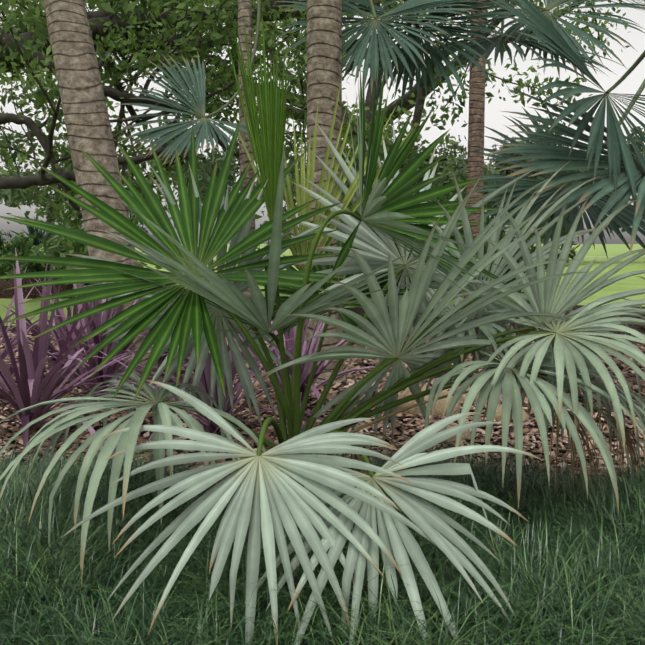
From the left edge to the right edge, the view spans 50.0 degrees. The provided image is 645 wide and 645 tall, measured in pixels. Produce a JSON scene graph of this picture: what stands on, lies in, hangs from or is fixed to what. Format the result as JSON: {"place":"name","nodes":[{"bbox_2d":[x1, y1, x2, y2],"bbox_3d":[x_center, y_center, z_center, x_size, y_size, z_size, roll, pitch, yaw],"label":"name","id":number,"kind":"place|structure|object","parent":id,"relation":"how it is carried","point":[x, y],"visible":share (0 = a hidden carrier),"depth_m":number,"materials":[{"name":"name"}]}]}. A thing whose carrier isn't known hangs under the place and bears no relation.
{"place":"outdoors","nodes":[
{"label":"outdoors","id":0,"kind":"place"},
{"bbox_2d":[10,213,56,252],"bbox_3d":[-10.486,-2.862,25.295,2.248,2.481,2.477,0,7,2],"label":"palm","id":1,"kind":"object","parent":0,"point":[40,234],"visible":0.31,"depth_m":25.14,"materials":[{"name":"green plant"}]},
{"bbox_2d":[0,0,514,288],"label":"tree","id":2,"kind":"object","parent":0,"point":[40,30],"depth_m":11.32,"materials":[{"name":"green plant"}]},
{"bbox_2d":[0,0,629,296],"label":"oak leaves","id":3,"kind":"object","parent":2,"relation":"attached to","point":[128,6],"depth_m":17.17,"materials":[{"name":"green plant"}]},
{"bbox_2d":[0,163,579,319],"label":"shrub","id":4,"kind":"object","parent":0,"point":[25,246],"depth_m":16.23,"materials":[{"name":"green plant"}]},
{"bbox_2d":[0,116,644,264],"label":"trees","id":5,"kind":"object","parent":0,"point":[203,179],"depth_m":46.28,"materials":[{"name":"green plant"}]},
{"bbox_2d":[0,244,644,325],"bbox_3d":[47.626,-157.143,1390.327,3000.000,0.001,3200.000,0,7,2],"label":"ground","id":6,"kind":"structure","parent":0,"point":[634,282],"depth_m":25.13,"materials":[{"name":"green plant"}]},
{"bbox_2d":[0,278,89,298],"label":"mulch mound","id":7,"kind":"object","parent":6,"relation":"on","point":[6,293],"visible":0.08,"depth_m":16.01,"materials":[{"name":"brown wood"}]},
{"bbox_2d":[43,0,172,399],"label":"palm trunk","id":8,"kind":"object","parent":6,"relation":"on","point":[86,116],"visible":0.6,"depth_m":5.93,"materials":[{"name":"brown plant"}]},
{"bbox_2d":[238,0,255,333],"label":"palm trunk","id":9,"kind":"object","parent":6,"relation":"on","point":[245,10],"visible":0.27,"depth_m":8.96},
{"bbox_2d":[0,305,644,485],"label":"mulch bed","id":10,"kind":"object","parent":6,"relation":"on","point":[492,441],"visible":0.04,"depth_m":4.71,"materials":[{"name":"brown wood"}]},
{"bbox_2d":[0,247,389,460],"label":"purple-leaved plants","id":11,"kind":"object","parent":10,"relation":"on","point":[27,369],"visible":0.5,"depth_m":4.52,"materials":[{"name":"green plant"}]},
{"bbox_2d":[396,378,528,443],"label":"limestone rocks","id":12,"kind":"object","parent":10,"relation":"on","point":[439,407],"visible":0.1,"depth_m":4.85,"materials":[{"name":"beige stone"}]},
{"bbox_2d":[634,252,644,330],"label":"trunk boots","id":13,"kind":"object","parent":10,"relation":"on","point":[640,314],"visible":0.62,"depth_m":8.54,"materials":[{"name":"brown"}]},
{"bbox_2d":[305,0,346,384],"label":"palm trunk","id":14,"kind":"object","parent":6,"relation":"on","point":[324,47],"visible":0.35,"depth_m":6.05,"materials":[{"name":"brown plant"}]},
{"bbox_2d":[116,0,644,257],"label":"palm fronds","id":15,"kind":"object","parent":14,"relation":"attached to","point":[556,40],"visible":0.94,"depth_m":6.26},
{"bbox_2d":[463,0,486,318],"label":"palm trunk","id":16,"kind":"object","parent":6,"relation":"on","point":[475,161],"visible":0.54,"depth_m":10.27,"materials":[{"name":"brown plant"}]},
{"label":"mondo grass soil","id":17,"kind":"structure","parent":6,"relation":"on","visible":0},
{"bbox_2d":[0,16,644,644],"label":"fan palm","id":18,"kind":"object","parent":17,"relation":"on","point":[194,302],"depth_m":2.78,"materials":[{"name":"green plant"}]},
{"bbox_2d":[312,383,643,502],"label":"dead palm fronds","id":19,"kind":"object","parent":18,"relation":"attached to","point":[571,442],"visible":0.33,"depth_m":3.14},
{"bbox_2d":[0,425,644,644],"bbox_3d":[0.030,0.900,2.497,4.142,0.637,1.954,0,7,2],"label":"mondo grass","id":20,"kind":"structure","parent":17,"relation":"on","point":[566,582],"depth_m":2.23,"materials":[{"name":"green plant"}]},
{"bbox_2d":[0,0,644,243],"label":"sky","id":21,"kind":"structure","parent":0,"point":[495,119],"materials":[{"name":"white"}]}
]}

